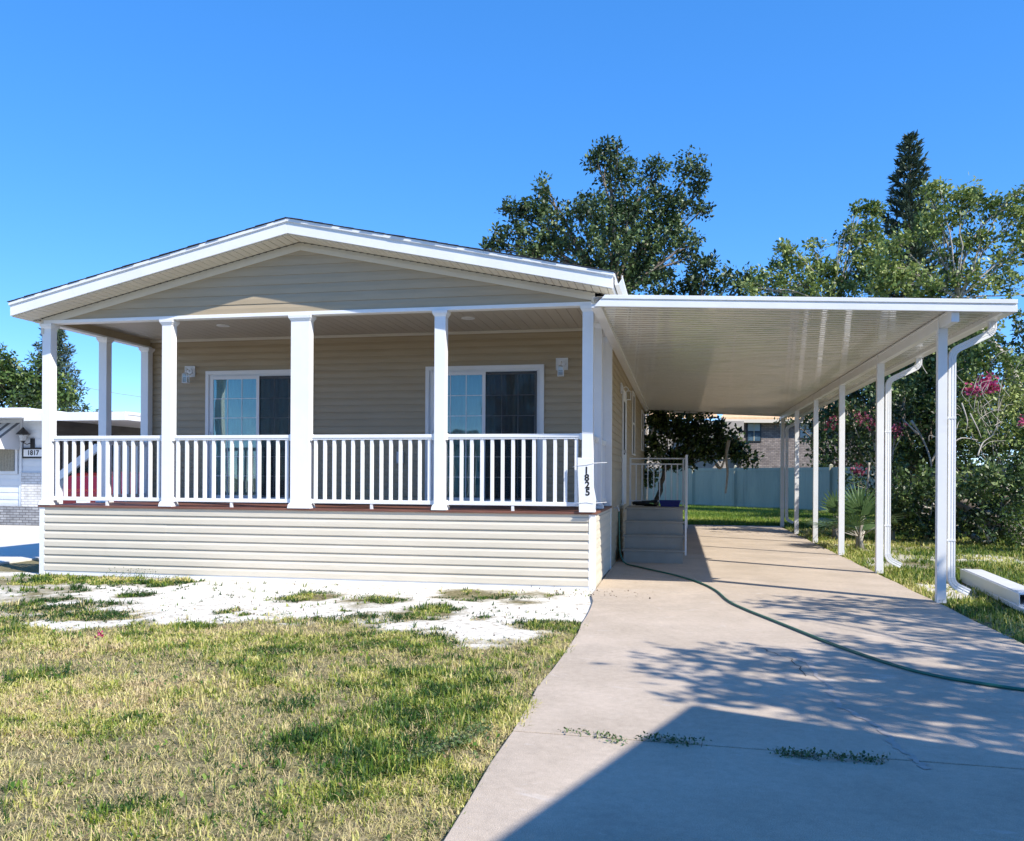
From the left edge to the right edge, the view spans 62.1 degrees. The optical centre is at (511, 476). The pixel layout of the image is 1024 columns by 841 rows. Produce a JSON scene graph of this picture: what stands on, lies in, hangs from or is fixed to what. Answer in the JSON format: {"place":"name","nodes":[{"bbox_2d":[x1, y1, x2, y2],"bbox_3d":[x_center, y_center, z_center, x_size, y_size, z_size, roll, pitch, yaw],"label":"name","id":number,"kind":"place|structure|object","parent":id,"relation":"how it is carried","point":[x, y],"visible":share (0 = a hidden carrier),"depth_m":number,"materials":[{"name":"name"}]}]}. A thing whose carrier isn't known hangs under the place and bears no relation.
{"place":"outdoors","nodes":[
{"label":"outdoors","id":0,"kind":"place"},
{"bbox_2d":[0,525,38,564],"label":"neighbour driveway","id":1,"kind":"structure","parent":0,"point":[19,543],"depth_m":17.43,"materials":[{"name":"concrete"}]},
{"bbox_2d":[63,471,139,503],"bbox_3d":[-11.011,0.612,24.612,1.750,1.500,4.166,0,0,11],"label":"red car","id":2,"kind":"object","parent":1,"relation":"on","point":[86,483],"visible":0.02,"depth_m":22.80,"materials":[{"name":"red paint"}]},
{"bbox_2d":[58,444,96,503],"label":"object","id":3,"kind":"structure","parent":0,"point":[77,466],"depth_m":13.69,"materials":[{"name":"white plastic"}]},
{"bbox_2d":[0,519,1023,840],"bbox_3d":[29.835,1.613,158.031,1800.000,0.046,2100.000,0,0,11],"label":"ground","id":4,"kind":"structure","parent":0,"point":[202,601],"depth_m":6.84,"materials":[{"name":"beige sand"}]},
{"bbox_2d":[0,343,83,411],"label":"round tree","id":5,"kind":"object","parent":4,"relation":"on","point":[15,384],"visible":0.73,"depth_m":33.71,"materials":[{"name":"green plant"}]},
{"bbox_2d":[25,328,93,411],"bbox_3d":[-19.408,-2.898,36.083,3.915,8.697,4.076,0,0,11],"label":"tufted pine tree","id":6,"kind":"object","parent":4,"relation":"on","point":[62,352],"visible":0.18,"depth_m":35.94,"materials":[{"name":"green plant"}]},
{"bbox_2d":[0,407,140,525],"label":"neighbour home","id":7,"kind":"object","parent":4,"relation":"on","point":[20,463],"visible":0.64,"depth_m":23.83,"materials":[{"name":"white paint"}]},
{"bbox_2d":[0,449,17,473],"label":"window","id":8,"kind":"structure","parent":7,"relation":"in","point":[8,457],"depth_m":23.89,"materials":[{"name":"white paint"}]},
{"bbox_2d":[62,441,121,483],"bbox_3d":[-12.604,-0.146,25.626,0.045,2.000,2.600,0,0,11],"label":"window","id":9,"kind":"structure","parent":7,"relation":"in","point":[69,442],"depth_m":24.99,"materials":[{"name":"grey glass"}]},
{"bbox_2d":[135,441,139,471],"bbox_3d":[-12.094,-0.143,28.226,0.045,2.000,1.300,0,0,11],"label":"window","id":10,"kind":"structure","parent":7,"relation":"in","point":[135,441],"depth_m":27.65,"materials":[{"name":"grey"}]},
{"bbox_2d":[76,403,112,411],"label":"distant tree","id":11,"kind":"object","parent":4,"relation":"on","point":[86,408],"visible":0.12,"depth_m":59.90,"materials":[{"name":"green plant"}]},
{"bbox_2d":[107,567,157,577],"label":"weed","id":12,"kind":"object","parent":4,"relation":"on","point":[130,573],"visible":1,"depth_m":11.72,"materials":[{"name":"green plant"}]},
{"bbox_2d":[122,588,153,592],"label":"weed","id":13,"kind":"object","parent":4,"relation":"on","point":[137,590],"visible":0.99,"depth_m":10.27,"materials":[{"name":"green plant"}]},
{"bbox_2d":[155,575,179,581],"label":"weed","id":14,"kind":"object","parent":4,"relation":"on","point":[168,578],"visible":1,"depth_m":11.37,"materials":[{"name":"green plant"}]},
{"bbox_2d":[0,623,557,840],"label":"broad lawn weeds","id":15,"kind":"object","parent":4,"relation":"on","point":[241,768],"visible":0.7,"depth_m":4.72,"materials":[{"name":"green plant"}]},
{"bbox_2d":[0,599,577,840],"bbox_3d":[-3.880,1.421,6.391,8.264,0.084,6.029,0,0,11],"label":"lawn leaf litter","id":16,"kind":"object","parent":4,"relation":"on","point":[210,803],"visible":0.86,"depth_m":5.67,"materials":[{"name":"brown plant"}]},
{"bbox_2d":[0,571,589,840],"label":"lawn grass","id":17,"kind":"structure","parent":4,"relation":"on","point":[447,678],"depth_m":5.48,"materials":[{"name":"green plant"}]},
{"bbox_2d":[95,630,103,637],"bbox_3d":[-3.590,1.368,7.402,0.068,0.072,0.086,0,0,11],"label":"fallen blossom","id":18,"kind":"object","parent":17,"relation":"on","point":[99,633],"visible":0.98,"depth_m":7.40,"materials":[{"name":"pink plant"}]},
{"bbox_2d":[0,600,590,840],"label":"straw thatch","id":19,"kind":"object","parent":4,"relation":"on","point":[217,769],"visible":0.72,"depth_m":4.57,"materials":[{"name":"plant"}]},
{"bbox_2d":[296,589,340,594],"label":"weed","id":20,"kind":"object","parent":4,"relation":"on","point":[304,591],"visible":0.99,"depth_m":10.22,"materials":[{"name":"green plant"}]},
{"bbox_2d":[7,217,648,590],"bbox_3d":[-1.041,-0.960,20.574,8.595,4.869,19.265,0,0,11],"label":"mobile home","id":21,"kind":"object","parent":4,"relation":"on","point":[325,402],"visible":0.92,"depth_m":11.97,"materials":[{"name":"beige plastic"}]},
{"bbox_2d":[205,369,290,498],"bbox_3d":[-4.273,-0.684,14.353,1.940,2.216,0.160,0,0,11],"label":"sliding door","id":22,"kind":"structure","parent":21,"relation":"in","point":[237,402],"depth_m":14.45,"materials":[{"name":"white glass"}]},
{"bbox_2d":[425,364,543,501],"bbox_3d":[-0.446,-0.664,13.602,1.940,2.216,0.159,0,0,11],"label":"sliding door","id":23,"kind":"structure","parent":21,"relation":"in","point":[471,389],"depth_m":13.61,"materials":[{"name":"white glass"}]},
{"bbox_2d":[572,458,606,511],"bbox_3d":[0.987,0.106,10.780,0.439,0.691,0.119,0,0,2],"label":"house number board","id":24,"kind":"object","parent":21,"relation":"attached to","point":[587,497],"visible":1,"depth_m":10.76,"materials":[{"name":"white plastic"}]},
{"bbox_2d":[622,389,626,504],"bbox_3d":[2.154,-0.544,16.184,0.065,2.150,0.950,0,0,11],"label":"side door","id":25,"kind":"structure","parent":21,"relation":"in","point":[624,402],"depth_m":16.27,"materials":[{"name":"white plastic"}]},
{"bbox_2d":[632,391,635,455],"bbox_3d":[2.786,-1.200,19.449,0.040,1.430,1.040,0,0,11],"label":"window","id":26,"kind":"structure","parent":21,"relation":"in","point":[633,394],"depth_m":19.52,"materials":[{"name":"white plastic"}]},
{"bbox_2d":[641,409,643,450],"bbox_3d":[3.691,-1.296,24.061,0.040,1.130,1.040,0,0,11],"label":"window","id":27,"kind":"structure","parent":21,"relation":"in","point":[642,413],"depth_m":24.31,"materials":[{"name":"white plastic"}]},
{"bbox_2d":[349,593,396,601],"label":"weed","id":28,"kind":"object","parent":4,"relation":"on","point":[373,598],"visible":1,"depth_m":9.78,"materials":[{"name":"green plant"}]},
{"bbox_2d":[230,581,649,623],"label":"leaf litter","id":29,"kind":"object","parent":4,"relation":"on","point":[446,590],"visible":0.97,"depth_m":9.96,"materials":[{"name":"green plant"}]},
{"bbox_2d":[403,718,502,764],"bbox_3d":[-0.309,1.393,4.508,0.181,0.086,0.803,0,0,36],"label":"weed","id":30,"kind":"object","parent":4,"relation":"on","point":[462,737],"visible":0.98,"depth_m":4.49,"materials":[{"name":"green plant"}]},
{"bbox_2d":[511,594,535,598],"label":"weed","id":31,"kind":"object","parent":4,"relation":"on","point":[523,596],"visible":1,"depth_m":9.95,"materials":[{"name":"green plant"}]},
{"bbox_2d":[478,134,716,294],"bbox_3d":[3.224,-4.933,29.213,8.048,13.456,4.779,0,0,-30],"label":"oak tree","id":32,"kind":"object","parent":4,"relation":"on","point":[645,266],"visible":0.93,"depth_m":28.70,"materials":[{"name":"green plant"}]},
{"bbox_2d":[644,410,764,505],"bbox_3d":[5.650,-0.369,25.931,3.726,4.027,2.293,0,0,26],"label":"citrus tree","id":33,"kind":"object","parent":4,"relation":"on","point":[684,431],"visible":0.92,"depth_m":25.82,"materials":[{"name":"green plant"}]},
{"bbox_2d":[648,247,808,446],"bbox_3d":[7.606,-3.334,31.178,8.295,10.134,4.296,0,0,22],"label":"bushy tree","id":34,"kind":"object","parent":4,"relation":"on","point":[693,287],"visible":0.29,"depth_m":30.82,"materials":[{"name":"green plant"}]},
{"bbox_2d":[805,489,858,539],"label":"fan palm","id":35,"kind":"object","parent":4,"relation":"on","point":[831,502],"visible":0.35,"depth_m":20.07,"materials":[{"name":"green plant"}]},
{"bbox_2d":[731,198,933,514],"bbox_3d":[8.854,-2.991,23.073,5.731,9.113,2.131,0,0,11],"label":"open crowned tree","id":36,"kind":"object","parent":4,"relation":"on","point":[835,286],"visible":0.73,"depth_m":22.87,"materials":[{"name":"green plant"}]},
{"bbox_2d":[648,464,1023,522],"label":"vinyl fence","id":37,"kind":"object","parent":4,"relation":"on","point":[754,487],"visible":0.26,"depth_m":39.35,"materials":[{"name":"white plastic"}]},
{"bbox_2d":[773,400,915,466],"bbox_3d":[15.348,-1.561,37.721,7.045,6.449,3.732,0,0,-12],"label":"tree","id":38,"kind":"object","parent":4,"relation":"on","point":[827,460],"visible":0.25,"depth_m":37.83,"materials":[{"name":"green plant"}]},
{"bbox_2d":[804,482,905,549],"bbox_3d":[6.966,0.802,17.467,2.125,1.476,1.955,0,0,11],"label":"fan palm","id":39,"kind":"object","parent":4,"relation":"on","point":[861,506],"visible":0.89,"depth_m":17.21,"materials":[{"name":"green plant"}]},
{"bbox_2d":[837,442,928,516],"bbox_3d":[11.028,0.310,24.690,2.954,2.690,4.873,0,0,11],"label":"dense shrub","id":40,"kind":"object","parent":4,"relation":"on","point":[861,483],"visible":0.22,"depth_m":24.99,"materials":[{"name":"green plant"}]},
{"bbox_2d":[769,516,1023,643],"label":"verge grass","id":41,"kind":"structure","parent":4,"relation":"on","point":[982,608],"depth_m":14.19,"materials":[{"name":"green plant"}]},
{"bbox_2d":[865,492,927,540],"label":"fan palm","id":42,"kind":"object","parent":4,"relation":"on","point":[894,523],"visible":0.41,"depth_m":19.26,"materials":[{"name":"green plant"}]},
{"bbox_2d":[824,374,985,542],"bbox_3d":[9.457,-0.466,20.436,3.595,4.221,2.332,0,0,25],"label":"bougainvillea","id":43,"kind":"object","parent":4,"relation":"on","point":[857,416],"visible":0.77,"depth_m":20.87,"materials":[{"name":"green plant"}]},
{"bbox_2d":[865,420,935,518],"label":"bare branches","id":44,"kind":"object","parent":43,"relation":"attached to","point":[917,431],"visible":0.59,"depth_m":20.21,"materials":[{"name":"brown plant"}]},
{"bbox_2d":[811,341,1023,538],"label":"overhanging tree","id":45,"kind":"object","parent":4,"relation":"on","point":[923,423],"visible":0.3,"depth_m":22.26,"materials":[{"name":"green plant"}]},
{"bbox_2d":[853,129,984,508],"bbox_3d":[14.416,-5.457,30.898,4.819,14.166,5.487,0,0,11],"label":"tall pine tree","id":46,"kind":"object","parent":4,"relation":"on","point":[906,205],"visible":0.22,"depth_m":30.69,"materials":[{"name":"green plant"}]},
{"bbox_2d":[883,453,971,541],"bbox_3d":[9.334,0.556,19.364,2.061,2.255,2.261,0,0,11],"label":"dense shrub","id":47,"kind":"object","parent":4,"relation":"on","point":[925,490],"visible":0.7,"depth_m":18.91,"materials":[{"name":"green plant"}]},
{"bbox_2d":[855,171,1023,403],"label":"open crowned tree","id":48,"kind":"object","parent":4,"relation":"on","point":[972,199],"visible":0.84,"depth_m":20.90,"materials":[{"name":"green plant"}]},
{"bbox_2d":[875,328,1023,520],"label":"round tree","id":49,"kind":"object","parent":4,"relation":"on","point":[976,456],"visible":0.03,"depth_m":26.80,"materials":[{"name":"green plant"}]},
{"bbox_2d":[929,329,1023,522],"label":"bougainvillea","id":50,"kind":"object","parent":4,"relation":"on","point":[975,363],"visible":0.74,"depth_m":19.42,"materials":[{"name":"green plant"}]},
{"bbox_2d":[922,349,1023,455],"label":"flowers","id":51,"kind":"object","parent":50,"relation":"attached to","point":[983,396],"depth_m":18.06,"materials":[{"name":"pink plant"}]},
{"bbox_2d":[955,451,1023,545],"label":"dense shrub","id":52,"kind":"object","parent":4,"relation":"on","point":[993,531],"visible":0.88,"depth_m":18.11,"materials":[{"name":"green plant"}]},
{"bbox_2d":[960,578,1023,612],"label":"metal channel","id":53,"kind":"object","parent":4,"relation":"on","point":[1010,604],"visible":0.28,"depth_m":10.04,"materials":[{"name":"white metal"}]},
{"bbox_2d":[960,569,1023,605],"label":"metal box section","id":54,"kind":"object","parent":53,"relation":"on","point":[1009,590],"visible":1,"depth_m":10.36,"materials":[{"name":"white metal"}]},
{"bbox_2d":[997,494,1023,551],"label":"leafy bush","id":55,"kind":"object","parent":4,"relation":"on","point":[1016,541],"visible":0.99,"depth_m":16.59,"materials":[{"name":"green plant"}]},
{"bbox_2d":[1007,317,1023,406],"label":"round tree","id":56,"kind":"object","parent":4,"relation":"on","point":[1017,331],"visible":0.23,"depth_m":25.95,"materials":[{"name":"green plant"}]},
{"bbox_2d":[0,0,1023,464],"label":"sky","id":57,"kind":"structure","parent":0,"point":[132,131],"materials":[{"name":"blue"}]},
{"bbox_2d":[715,440,730,492],"bbox_3d":[6.187,-0.293,24.962,0.456,1.580,0.199,0,0,5],"label":"hanging branch","id":58,"kind":"object","parent":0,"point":[725,460],"visible":1,"depth_m":24.96,"materials":[{"name":"brown plant"}]},
{"bbox_2d":[444,525,1023,840],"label":"driveway","id":59,"kind":"structure","parent":0,"point":[679,657],"depth_m":5.07,"materials":[{"name":"concrete"}]},
{"bbox_2d":[557,727,590,736],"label":"weed","id":60,"kind":"object","parent":59,"relation":"on","point":[567,729],"visible":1,"depth_m":4.71,"materials":[{"name":"green plant"}]},
{"bbox_2d":[593,730,627,745],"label":"weed","id":61,"kind":"object","parent":59,"relation":"on","point":[608,734],"visible":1,"depth_m":4.60,"materials":[{"name":"green plant"}]},
{"bbox_2d":[622,455,687,563],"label":"side steps","id":62,"kind":"structure","parent":59,"relation":"on","point":[653,534],"depth_m":14.60,"materials":[{"name":"white metal"}]},
{"bbox_2d":[632,500,657,505],"bbox_3d":[2.447,0.488,15.662,0.470,0.133,0.267,0,0,11],"label":"tarp bundle","id":63,"kind":"object","parent":62,"relation":"on","point":[647,503],"visible":0.99,"depth_m":15.59,"materials":[{"name":"black plastic"}]},
{"bbox_2d":[659,500,680,506],"bbox_3d":[2.886,0.491,15.555,0.390,0.117,0.260,0,0,11],"label":"storage tub","id":64,"kind":"object","parent":62,"relation":"on","point":[669,503],"visible":1,"depth_m":15.44,"materials":[{"name":"blue plastic"}]},
{"bbox_2d":[634,731,711,746],"bbox_3d":[0.858,1.406,4.555,0.407,0.067,0.174,0,0,19],"label":"weed","id":65,"kind":"object","parent":59,"relation":"on","point":[673,738],"visible":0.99,"depth_m":4.56,"materials":[{"name":"green plant"}]},
{"bbox_2d":[767,746,835,760],"bbox_3d":[1.476,1.412,4.339,0.335,0.066,0.151,0,0,25],"label":"weed","id":66,"kind":"object","parent":59,"relation":"on","point":[796,752],"visible":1,"depth_m":4.34,"materials":[{"name":"green plant"}]},
{"bbox_2d":[591,295,1017,602],"bbox_3d":[4.742,-0.336,17.591,4.590,3.561,16.346,0,0,11],"label":"carport","id":67,"kind":"object","parent":59,"relation":"on","point":[782,358],"visible":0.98,"depth_m":12.23,"materials":[{"name":"white metal"}]},
{"bbox_2d":[618,512,1023,690],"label":"garden hose","id":68,"kind":"object","parent":59,"relation":"on","point":[897,665],"visible":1,"depth_m":6.95,"materials":[{"name":"green rubber"}]},
{"bbox_2d":[813,747,889,764],"bbox_3d":[1.714,1.411,4.279,0.376,0.073,0.151,0,0,11],"label":"weed","id":69,"kind":"object","parent":59,"relation":"on","point":[843,756],"visible":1,"depth_m":4.28,"materials":[{"name":"green plant"}]},
{"bbox_2d":[792,651,932,768],"bbox_3d":[2.119,1.428,5.559,0.162,0.001,2.829,0,0,5],"label":"driveway crack","id":70,"kind":"object","parent":59,"relation":"on","point":[889,739],"visible":1,"depth_m":5.00,"materials":[{"name":"grey concrete"}]},
{"bbox_2d":[648,406,895,468],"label":"brick house","id":71,"kind":"structure","parent":0,"point":[763,434],"depth_m":48.00,"materials":[{"name":"beige brick"}]},
{"bbox_2d":[746,423,760,441],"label":"window","id":72,"kind":"structure","parent":71,"relation":"in","point":[753,430],"depth_m":47.93,"materials":[{"name":"blue glass"}]},
{"bbox_2d":[799,423,812,438],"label":"window","id":73,"kind":"structure","parent":71,"relation":"in","point":[801,434],"depth_m":47.93,"materials":[{"name":"blue glass"}]},
{"bbox_2d":[652,503,931,526],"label":"back lawn grass","id":74,"kind":"structure","parent":0,"point":[699,514],"depth_m":30.43,"materials":[{"name":"green plant"}]}
]}

